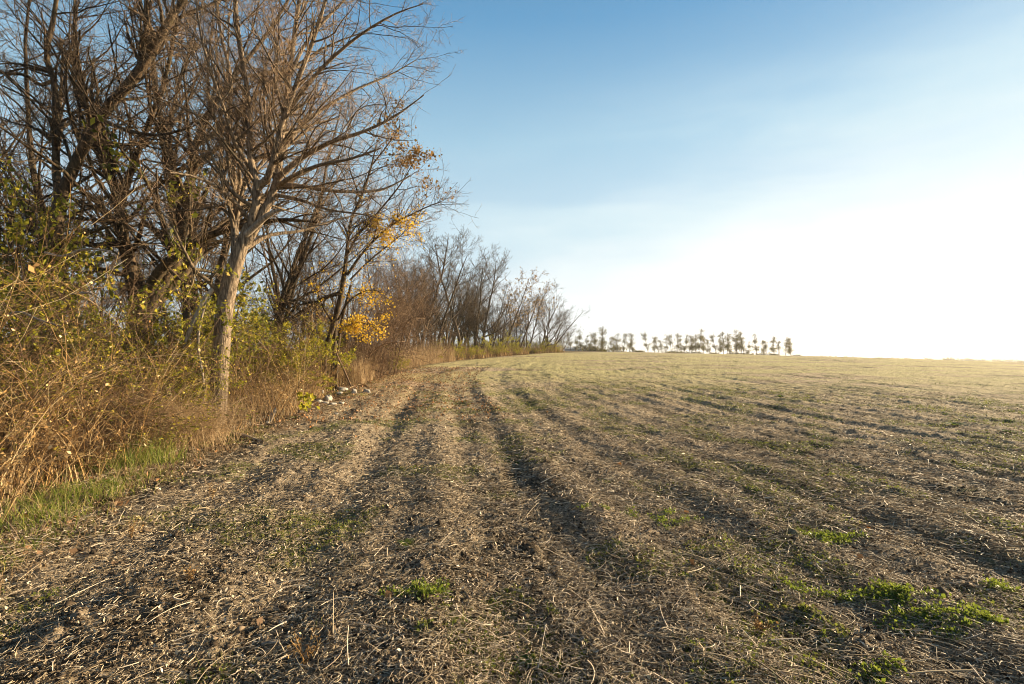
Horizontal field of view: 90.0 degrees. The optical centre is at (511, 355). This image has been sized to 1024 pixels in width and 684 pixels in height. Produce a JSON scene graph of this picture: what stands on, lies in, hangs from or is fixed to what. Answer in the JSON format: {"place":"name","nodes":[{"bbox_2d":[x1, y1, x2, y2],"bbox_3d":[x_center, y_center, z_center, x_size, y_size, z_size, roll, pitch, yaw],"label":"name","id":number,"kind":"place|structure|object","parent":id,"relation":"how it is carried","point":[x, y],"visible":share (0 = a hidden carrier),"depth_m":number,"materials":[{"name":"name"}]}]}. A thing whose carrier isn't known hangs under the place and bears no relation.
{"place":"outdoors","nodes":[
{"label":"outdoors","id":0,"kind":"place"},
{"bbox_2d":[0,432,247,574],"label":"green grass","id":1,"kind":"structure","parent":0,"point":[33,541],"depth_m":5.79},
{"bbox_2d":[0,350,1023,683],"bbox_3d":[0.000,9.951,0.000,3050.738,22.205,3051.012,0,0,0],"label":"ground","id":2,"kind":"structure","parent":0,"point":[728,372],"depth_m":6.63,"materials":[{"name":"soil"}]},
{"bbox_2d":[0,169,56,341],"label":"bare tree","id":3,"kind":"object","parent":2,"relation":"on","point":[12,220],"visible":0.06,"depth_m":18.37,"materials":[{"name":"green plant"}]},
{"bbox_2d":[0,9,59,352],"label":"bare tree","id":4,"kind":"object","parent":2,"relation":"on","point":[38,197],"visible":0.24,"depth_m":16.46,"materials":[{"name":"brown plant"}]},
{"bbox_2d":[0,48,73,202],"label":"bare tree","id":5,"kind":"object","parent":2,"relation":"on","point":[11,154],"visible":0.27,"depth_m":16.09,"materials":[{"name":"brown plant"}]},
{"bbox_2d":[3,167,108,323],"bbox_3d":[-19.791,-3.360,21.628,5.376,9.454,4.306,0,0,-9],"label":"bare tree","id":6,"kind":"object","parent":2,"relation":"on","point":[64,259],"visible":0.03,"depth_m":21.79,"materials":[{"name":"brown plant"}]},
{"bbox_2d":[0,289,123,420],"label":"leafy shrub","id":7,"kind":"object","parent":2,"relation":"on","point":[57,350],"visible":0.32,"depth_m":9.03,"materials":[{"name":"green plant"}]},
{"bbox_2d":[0,406,146,482],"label":"twiggy shrub","id":8,"kind":"object","parent":2,"relation":"on","point":[97,432],"visible":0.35,"depth_m":6.63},
{"bbox_2d":[26,477,121,497],"bbox_3d":[-5.311,1.577,6.149,1.054,0.137,0.720,0,0,-25],"label":"weed patch","id":9,"kind":"object","parent":2,"relation":"on","point":[91,480],"visible":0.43,"depth_m":6.22,"materials":[{"name":"green plant"}]},
{"bbox_2d":[16,180,147,338],"bbox_3d":[-16.537,-2.960,19.910,4.190,8.726,3.829,0,0,21],"label":"bare tree","id":10,"kind":"object","parent":2,"relation":"on","point":[109,299],"visible":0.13,"depth_m":19.80,"materials":[{"name":"brown plant"}]},
{"bbox_2d":[0,0,181,319],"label":"bare tree","id":11,"kind":"object","parent":2,"relation":"on","point":[28,136],"visible":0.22,"depth_m":17.95,"materials":[{"name":"brown plant"}]},
{"bbox_2d":[0,270,197,418],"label":"leafy shrub","id":12,"kind":"object","parent":2,"relation":"on","point":[31,278],"visible":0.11,"depth_m":10.17,"materials":[{"name":"green plant"}]},
{"bbox_2d":[0,414,199,539],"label":"grass tufts","id":13,"kind":"object","parent":2,"relation":"on","point":[145,459],"visible":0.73,"depth_m":5.78,"materials":[{"name":"plant"}]},
{"bbox_2d":[7,369,207,459],"bbox_3d":[-6.652,0.983,8.259,4.046,1.607,2.996,0,0,18],"label":"twiggy shrub","id":14,"kind":"object","parent":2,"relation":"on","point":[139,398],"visible":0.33,"depth_m":7.86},
{"bbox_2d":[0,109,216,415],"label":"leafy shrub","id":15,"kind":"object","parent":2,"relation":"on","point":[12,233],"visible":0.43,"depth_m":11.92,"materials":[{"name":"green plant"}]},
{"bbox_2d":[80,239,159,334],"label":"bare tree","id":16,"kind":"object","parent":2,"relation":"on","point":[116,293],"visible":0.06,"depth_m":33.39,"materials":[{"name":"brown plant"}]},
{"bbox_2d":[1,294,246,439],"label":"leafy shrub","id":17,"kind":"object","parent":2,"relation":"on","point":[178,365],"visible":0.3,"depth_m":9.86,"materials":[{"name":"green plant"}]},
{"bbox_2d":[99,241,150,332],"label":"bare tree","id":18,"kind":"object","parent":2,"relation":"on","point":[124,282],"visible":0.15,"depth_m":18.87,"materials":[{"name":"brown plant"}]},
{"bbox_2d":[0,295,251,447],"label":"leafy shrub","id":19,"kind":"object","parent":2,"relation":"on","point":[108,352],"visible":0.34,"depth_m":8.91,"materials":[{"name":"green plant"}]},
{"bbox_2d":[116,515,145,539],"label":"dead weed","id":20,"kind":"object","parent":2,"relation":"on","point":[132,530],"visible":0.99,"depth_m":4.52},
{"bbox_2d":[0,0,261,352],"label":"bare tree","id":21,"kind":"object","parent":2,"relation":"on","point":[72,167],"visible":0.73,"depth_m":13.26,"materials":[{"name":"brown plant"}]},
{"bbox_2d":[0,368,264,478],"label":"leafy shrub","id":22,"kind":"object","parent":2,"relation":"on","point":[131,414],"visible":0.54,"depth_m":7.52,"materials":[{"name":"brown plant"}]},
{"bbox_2d":[91,232,181,317],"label":"bare tree","id":23,"kind":"object","parent":2,"relation":"on","point":[143,278],"visible":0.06,"depth_m":36.83,"materials":[{"name":"brown plant"}]},
{"bbox_2d":[91,203,195,344],"bbox_3d":[-21.992,-4.391,30.872,5.248,10.929,4.795,0,0,17],"label":"bare tree","id":24,"kind":"object","parent":2,"relation":"on","point":[140,269],"visible":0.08,"depth_m":30.48,"materials":[{"name":"brown plant"}]},
{"bbox_2d":[0,247,289,400],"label":"leafy shrub","id":25,"kind":"object","parent":2,"relation":"on","point":[155,325],"visible":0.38,"depth_m":11.00,"materials":[{"name":"green plant"}]},
{"bbox_2d":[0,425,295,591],"bbox_3d":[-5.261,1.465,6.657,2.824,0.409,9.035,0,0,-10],"label":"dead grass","id":26,"kind":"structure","parent":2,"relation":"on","point":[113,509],"depth_m":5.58,"materials":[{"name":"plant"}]},
{"bbox_2d":[25,282,281,392],"bbox_3d":[-8.508,0.029,12.445,3.894,3.138,5.845,0,0,26],"label":"leafy shrub","id":27,"kind":"object","parent":2,"relation":"on","point":[251,327],"visible":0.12,"depth_m":12.83,"materials":[{"name":"green plant"}]},
{"bbox_2d":[0,227,321,388],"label":"twiggy shrub","id":28,"kind":"object","parent":2,"relation":"on","point":[68,311],"visible":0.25,"depth_m":11.86,"materials":[{"name":"plant"}]},
{"bbox_2d":[68,0,264,381],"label":"bare tree","id":29,"kind":"object","parent":2,"relation":"on","point":[191,279],"visible":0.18,"depth_m":16.73,"materials":[{"name":"brown plant"}]},
{"bbox_2d":[85,346,250,420],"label":"leafy shrub","id":30,"kind":"object","parent":2,"relation":"on","point":[194,379],"visible":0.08,"depth_m":10.99,"materials":[{"name":"green plant"}]},
{"bbox_2d":[0,361,355,514],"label":"golden grass","id":31,"kind":"structure","parent":2,"relation":"on","point":[243,401],"depth_m":8.27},
{"bbox_2d":[0,158,374,490],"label":"bramble canes","id":32,"kind":"object","parent":2,"relation":"on","point":[26,396],"visible":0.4,"depth_m":8.17,"materials":[{"name":"plant"}]},
{"bbox_2d":[4,311,60,326],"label":"dead branch","id":33,"kind":"object","parent":32,"relation":"attached to","point":[29,315],"visible":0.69,"depth_m":8.04,"materials":[{"name":"brown wood"}]},
{"bbox_2d":[44,248,111,256],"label":"dead branch","id":34,"kind":"object","parent":32,"relation":"attached to","point":[74,252],"visible":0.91,"depth_m":8.85,"materials":[{"name":"brown wood"}]},
{"bbox_2d":[178,561,196,581],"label":"dead weed","id":35,"kind":"object","parent":2,"relation":"on","point":[190,575],"visible":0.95,"depth_m":3.55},
{"bbox_2d":[0,0,395,375],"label":"bare tree","id":36,"kind":"object","parent":2,"relation":"on","point":[160,270],"visible":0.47,"depth_m":14.46,"materials":[{"name":"brown plant"}]},
{"bbox_2d":[138,304,260,379],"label":"leafy shrub","id":37,"kind":"object","parent":2,"relation":"on","point":[256,361],"visible":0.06,"depth_m":15.40,"materials":[{"name":"green plant"}]},
{"bbox_2d":[0,157,400,522],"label":"dry weeds","id":38,"kind":"object","parent":2,"relation":"on","point":[30,443],"visible":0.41,"depth_m":6.78,"materials":[{"name":"plant"}]},
{"bbox_2d":[0,174,393,502],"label":"dry seed heads","id":39,"kind":"object","parent":38,"relation":"attached to","point":[31,268],"visible":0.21,"depth_m":6.70,"materials":[{"name":"plant"}]},
{"bbox_2d":[146,190,257,343],"bbox_3d":[-11.083,-2.564,18.489,3.927,8.178,3.588,0,0,-41],"label":"bare tree","id":40,"kind":"object","parent":2,"relation":"on","point":[211,260],"visible":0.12,"depth_m":18.01,"materials":[{"name":"brown plant"}]},
{"bbox_2d":[122,310,307,373],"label":"leafy shrub","id":41,"kind":"object","parent":2,"relation":"on","point":[240,333],"visible":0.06,"depth_m":18.68,"materials":[{"name":"green plant"}]},
{"bbox_2d":[86,0,364,379],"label":"bare tree","id":42,"kind":"object","parent":2,"relation":"on","point":[220,278],"visible":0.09,"depth_m":22.66,"materials":[{"name":"brown plant"}]},
{"bbox_2d":[196,181,276,321],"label":"bare tree","id":43,"kind":"object","parent":2,"relation":"on","point":[230,247],"visible":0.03,"depth_m":32.20,"materials":[{"name":"brown plant"}]},
{"bbox_2d":[170,300,323,395],"bbox_3d":[-8.301,-0.235,16.671,4.220,3.558,4.194,0,0,-20],"label":"leafy shrub","id":44,"kind":"object","parent":2,"relation":"on","point":[293,333],"visible":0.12,"depth_m":16.27,"materials":[{"name":"green plant"}]},
{"bbox_2d":[64,334,455,453],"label":"tan grass","id":45,"kind":"structure","parent":2,"relation":"on","point":[203,434],"depth_m":9.48,"materials":[{"name":"plant"}]},
{"bbox_2d":[205,143,333,343],"bbox_3d":[-11.534,-5.295,24.415,6.324,13.654,6.920,0,0,-22],"label":"bare tree","id":46,"kind":"object","parent":2,"relation":"on","point":[273,273],"visible":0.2,"depth_m":24.05,"materials":[{"name":"brown plant"}]},
{"bbox_2d":[207,350,336,406],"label":"leafy shrub","id":47,"kind":"object","parent":2,"relation":"on","point":[323,377],"visible":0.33,"depth_m":15.45,"materials":[{"name":"plant"}]},
{"bbox_2d":[80,0,464,425],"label":"bare tree","id":48,"kind":"object","parent":2,"relation":"on","point":[273,154],"visible":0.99,"depth_m":11.21,"materials":[{"name":"brown plant"}]},
{"bbox_2d":[200,297,356,395],"bbox_3d":[-7.605,-0.288,16.756,4.906,3.519,3.642,0,0,-24],"label":"leafy shrub","id":49,"kind":"object","parent":2,"relation":"on","point":[324,353],"visible":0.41,"depth_m":16.58,"materials":[{"name":"green plant"}]},
{"bbox_2d":[240,193,324,343],"bbox_3d":[-10.362,-2.773,22.840,3.671,8.366,4.017,0,0,-36],"label":"bare tree","id":50,"kind":"object","parent":2,"relation":"on","point":[286,264],"visible":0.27,"depth_m":22.64,"materials":[{"name":"brown plant"}]},
{"bbox_2d":[234,290,358,374],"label":"leafy shrub","id":51,"kind":"object","parent":2,"relation":"on","point":[295,336],"visible":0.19,"depth_m":20.33,"materials":[{"name":"green plant"}]},
{"bbox_2d":[286,625,322,666],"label":"dead weed","id":52,"kind":"object","parent":2,"relation":"on","point":[298,645],"visible":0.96,"depth_m":2.54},
{"bbox_2d":[295,391,319,413],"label":"seedling","id":53,"kind":"object","parent":2,"relation":"on","point":[301,405],"visible":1,"depth_m":12.49,"materials":[{"name":"yellow plant"}]},
{"bbox_2d":[268,319,351,376],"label":"leafy shrub","id":54,"kind":"object","parent":2,"relation":"on","point":[342,339],"visible":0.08,"depth_m":22.48,"materials":[{"name":"green plant"}]},
{"bbox_2d":[281,227,346,345],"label":"bare tree","id":55,"kind":"object","parent":2,"relation":"on","point":[326,290],"visible":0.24,"depth_m":23.52,"materials":[{"name":"brown plant"}]},
{"bbox_2d":[278,231,363,341],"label":"bare tree","id":56,"kind":"object","parent":2,"relation":"on","point":[321,249],"visible":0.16,"depth_m":24.86,"materials":[{"name":"brown plant"}]},
{"bbox_2d":[245,71,420,368],"bbox_3d":[-7.804,-5.111,21.104,8.244,13.736,6.604,0,0,43],"label":"bare tree","id":57,"kind":"object","parent":2,"relation":"on","point":[291,284],"visible":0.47,"depth_m":20.37,"materials":[{"name":"brown plant"}]},
{"bbox_2d":[293,243,374,333],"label":"bare tree","id":58,"kind":"object","parent":2,"relation":"on","point":[337,284],"visible":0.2,"depth_m":38.10,"materials":[{"name":"brown plant"}]},
{"bbox_2d":[233,216,435,383],"bbox_3d":[-7.806,-1.976,23.899,9.222,8.303,6.828,0,0,16],"label":"twiggy shrub","id":59,"kind":"object","parent":2,"relation":"on","point":[371,315],"visible":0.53,"depth_m":23.21,"materials":[{"name":"plant"}]},
{"bbox_2d":[232,84,481,388],"bbox_3d":[-6.396,-4.361,20.417,10.593,11.898,4.985,0,0,0],"label":"leafy maple","id":60,"kind":"object","parent":2,"relation":"on","point":[383,235],"visible":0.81,"depth_m":20.02,"materials":[{"name":"brown plant"}]},
{"bbox_2d":[280,275,437,379],"bbox_3d":[-7.502,-1.097,24.806,8.240,5.872,6.101,0,0,-26],"label":"twiggy shrub","id":61,"kind":"object","parent":2,"relation":"on","point":[390,335],"visible":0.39,"depth_m":25.05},
{"bbox_2d":[341,240,395,336],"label":"bare tree","id":62,"kind":"object","parent":2,"relation":"on","point":[368,273],"visible":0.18,"depth_m":37.94,"materials":[{"name":"brown plant"}]},
{"bbox_2d":[327,237,451,374],"bbox_3d":[-7.008,-2.356,27.816,7.024,8.958,9.487,0,0,1],"label":"twiggy shrub","id":63,"kind":"object","parent":2,"relation":"on","point":[411,318],"visible":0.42,"depth_m":28.54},
{"bbox_2d":[345,326,435,376],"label":"twiggy shrub","id":64,"kind":"object","parent":2,"relation":"on","point":[380,358],"visible":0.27,"depth_m":26.06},
{"bbox_2d":[329,245,457,366],"bbox_3d":[-8.104,-3.022,35.895,9.890,9.954,7.322,0,0,17],"label":"twiggy shrub","id":65,"kind":"object","parent":2,"relation":"on","point":[416,303],"visible":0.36,"depth_m":35.06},
{"bbox_2d":[364,235,433,343],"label":"bare tree","id":66,"kind":"object","parent":2,"relation":"on","point":[396,278],"visible":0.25,"depth_m":41.04,"materials":[{"name":"brown plant"}]},
{"bbox_2d":[367,249,455,338],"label":"bare tree","id":67,"kind":"object","parent":2,"relation":"on","point":[421,287],"visible":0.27,"depth_m":43.75,"materials":[{"name":"brown plant"}]},
{"bbox_2d":[383,267,443,345],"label":"bare tree","id":68,"kind":"object","parent":2,"relation":"on","point":[418,333],"visible":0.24,"depth_m":45.25,"materials":[{"name":"brown plant"}]},
{"bbox_2d":[374,576,454,602],"bbox_3d":[-0.600,1.504,3.281,0.532,0.123,0.333,0,0,-29],"label":"weed patch","id":69,"kind":"object","parent":2,"relation":"on","point":[421,588],"visible":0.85,"depth_m":3.27,"materials":[{"name":"green plant"}]},
{"bbox_2d":[414,255,445,349],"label":"bare tree","id":70,"kind":"object","parent":2,"relation":"on","point":[429,299],"visible":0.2,"depth_m":48.72,"materials":[{"name":"brown plant"}]},
{"bbox_2d":[408,229,472,347],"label":"bare tree","id":71,"kind":"object","parent":2,"relation":"on","point":[453,306],"visible":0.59,"depth_m":51.20,"materials":[{"name":"brown plant"}]},
{"bbox_2d":[414,319,468,357],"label":"twiggy shrub","id":72,"kind":"object","parent":2,"relation":"on","point":[432,339],"visible":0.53,"depth_m":42.69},
{"bbox_2d":[412,226,474,352],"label":"bare tree","id":73,"kind":"object","parent":2,"relation":"on","point":[438,284],"visible":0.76,"depth_m":44.09,"materials":[{"name":"brown plant"}]},
{"bbox_2d":[431,277,458,343],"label":"bare tree","id":74,"kind":"object","parent":2,"relation":"on","point":[443,307],"visible":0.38,"depth_m":51.82,"materials":[{"name":"brown plant"}]},
{"bbox_2d":[411,259,489,349],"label":"bare tree","id":75,"kind":"object","parent":2,"relation":"on","point":[437,326],"visible":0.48,"depth_m":49.96,"materials":[{"name":"brown plant"}]},
{"bbox_2d":[408,216,495,343],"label":"bare tree","id":76,"kind":"object","parent":2,"relation":"on","point":[451,299],"visible":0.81,"depth_m":46.55,"materials":[{"name":"brown plant"}]},
{"bbox_2d":[443,279,490,346],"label":"bare tree","id":77,"kind":"object","parent":2,"relation":"on","point":[467,333],"visible":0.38,"depth_m":55.05,"materials":[{"name":"brown plant"}]},
{"bbox_2d":[441,263,497,345],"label":"bare tree","id":78,"kind":"object","parent":2,"relation":"on","point":[465,324],"visible":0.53,"depth_m":53.68,"materials":[{"name":"brown plant"}]},
{"bbox_2d":[447,261,496,345],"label":"bare tree","id":79,"kind":"object","parent":2,"relation":"on","point":[463,317],"visible":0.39,"depth_m":54.78,"materials":[{"name":"brown plant"}]},
{"bbox_2d":[450,266,503,347],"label":"bare tree","id":80,"kind":"object","parent":2,"relation":"on","point":[476,299],"visible":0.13,"depth_m":60.45,"materials":[{"name":"brown plant"}]},
{"bbox_2d":[452,260,504,341],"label":"bare tree","id":81,"kind":"object","parent":2,"relation":"on","point":[461,333],"visible":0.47,"depth_m":56.02,"materials":[{"name":"brown plant"}]},
{"bbox_2d":[466,333,495,351],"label":"leafy shrub","id":82,"kind":"object","parent":2,"relation":"on","point":[487,344],"visible":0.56,"depth_m":55.11,"materials":[{"name":"green plant"}]},
{"bbox_2d":[456,233,511,347],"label":"bare tree","id":83,"kind":"object","parent":2,"relation":"on","point":[478,325],"visible":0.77,"depth_m":53.58,"materials":[{"name":"brown plant"}]},
{"bbox_2d":[417,339,564,361],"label":"rough grass","id":84,"kind":"structure","parent":2,"relation":"on","point":[487,354],"depth_m":57.14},
{"bbox_2d":[467,248,521,347],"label":"bare tree","id":85,"kind":"object","parent":2,"relation":"on","point":[485,322],"visible":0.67,"depth_m":56.58,"materials":[{"name":"brown plant"}]},
{"bbox_2d":[481,329,518,352],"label":"leafy shrub","id":86,"kind":"object","parent":2,"relation":"on","point":[505,343],"visible":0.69,"depth_m":59.66,"materials":[{"name":"green plant"}]},
{"bbox_2d":[481,280,522,348],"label":"bare tree","id":87,"kind":"object","parent":2,"relation":"on","point":[495,327],"visible":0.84,"depth_m":57.43,"materials":[{"name":"brown plant"}]},
{"bbox_2d":[5,365,1017,683],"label":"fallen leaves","id":88,"kind":"object","parent":2,"relation":"on","point":[387,593],"depth_m":13.99,"materials":[{"name":"plant"}]},
{"bbox_2d":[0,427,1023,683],"bbox_3d":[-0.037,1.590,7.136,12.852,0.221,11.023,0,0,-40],"label":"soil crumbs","id":89,"kind":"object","parent":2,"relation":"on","point":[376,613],"visible":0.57,"depth_m":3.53,"materials":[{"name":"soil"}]},
{"bbox_2d":[0,384,1023,683],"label":"residue chips","id":90,"kind":"object","parent":2,"relation":"on","point":[512,548],"visible":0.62,"depth_m":3.98,"materials":[{"name":"plant"}]},
{"bbox_2d":[0,380,1023,683],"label":"ground weeds","id":91,"kind":"object","parent":2,"relation":"on","point":[726,672],"visible":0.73,"depth_m":4.43,"materials":[{"name":"plant"}]},
{"bbox_2d":[0,377,1023,683],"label":"crop residue","id":92,"kind":"object","parent":2,"relation":"on","point":[746,501],"visible":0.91,"depth_m":3.99},
{"bbox_2d":[492,267,548,347],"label":"bare tree","id":93,"kind":"object","parent":2,"relation":"on","point":[514,314],"visible":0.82,"depth_m":61.34,"materials":[{"name":"brown plant"}]},
{"bbox_2d":[513,649,535,665],"bbox_3d":[0.067,1.607,2.710,0.140,0.026,0.151,0,0,0],"label":"weed rosette","id":94,"kind":"object","parent":2,"relation":"on","point":[527,658],"visible":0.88,"depth_m":2.71,"materials":[{"name":"green plant"}]},
{"bbox_2d":[508,280,557,346],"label":"bare tree","id":95,"kind":"object","parent":2,"relation":"on","point":[528,317],"visible":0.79,"depth_m":65.92,"materials":[{"name":"brown plant"}]},
{"bbox_2d":[515,277,565,348],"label":"bare tree","id":96,"kind":"object","parent":2,"relation":"on","point":[539,310],"visible":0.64,"depth_m":67.69,"materials":[{"name":"brown plant"}]},
{"bbox_2d":[523,283,575,346],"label":"bare tree","id":97,"kind":"object","parent":2,"relation":"on","point":[557,322],"visible":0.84,"depth_m":69.69,"materials":[{"name":"brown plant"}]},
{"bbox_2d":[531,291,589,344],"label":"bare tree","id":98,"kind":"object","parent":2,"relation":"on","point":[565,330],"visible":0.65,"depth_m":73.53,"materials":[{"name":"brown plant"}]},
{"bbox_2d":[576,503,703,529],"bbox_3d":[1.281,1.576,5.160,1.153,0.183,0.633,0,0,31],"label":"weed patch","id":99,"kind":"object","parent":2,"relation":"on","point":[656,520],"visible":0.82,"depth_m":5.08,"materials":[{"name":"green plant"}]},
{"bbox_2d":[750,609,778,633],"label":"dead weed","id":100,"kind":"object","parent":2,"relation":"on","point":[757,624],"visible":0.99,"depth_m":2.97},
{"bbox_2d":[778,573,837,602],"bbox_3d":[2.027,1.593,3.511,0.347,0.103,0.285,0,0,0],"label":"weed patch","id":101,"kind":"object","parent":2,"relation":"on","point":[794,586],"visible":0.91,"depth_m":3.48,"materials":[{"name":"green plant"}]},
{"bbox_2d":[795,525,871,547],"bbox_3d":[2.810,1.565,4.495,0.651,0.120,0.415,0,0,-20],"label":"weed patch","id":102,"kind":"object","parent":2,"relation":"on","point":[834,536],"visible":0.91,"depth_m":4.45,"materials":[{"name":"green plant"}]},
{"bbox_2d":[845,650,909,683],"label":"weed patch","id":103,"kind":"object","parent":2,"relation":"on","point":[886,662],"visible":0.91,"depth_m":2.60,"materials":[{"name":"green plant"}]},
{"bbox_2d":[816,576,945,608],"bbox_3d":[2.440,1.579,3.400,0.736,0.165,0.422,0,0,0],"label":"weed patch","id":104,"kind":"object","parent":2,"relation":"on","point":[898,589],"visible":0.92,"depth_m":3.36,"materials":[{"name":"green plant"}]},
{"bbox_2d":[869,592,1018,640],"bbox_3d":[2.543,1.578,3.042,0.832,0.164,0.433,0,0,0],"label":"weed patch","id":105,"kind":"object","parent":2,"relation":"on","point":[986,615],"visible":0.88,"depth_m":3.04,"materials":[{"name":"green plant"}]},
{"bbox_2d":[979,574,1020,594],"bbox_3d":[3.361,1.584,3.522,0.312,0.109,0.212,0,0,-43],"label":"weed patch","id":106,"kind":"object","parent":2,"relation":"on","point":[997,583],"visible":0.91,"depth_m":3.51,"materials":[{"name":"green plant"}]},
{"bbox_2d":[0,0,1023,360],"label":"sky","id":107,"kind":"structure","parent":0,"point":[834,177],"materials":[{"name":"blue"}]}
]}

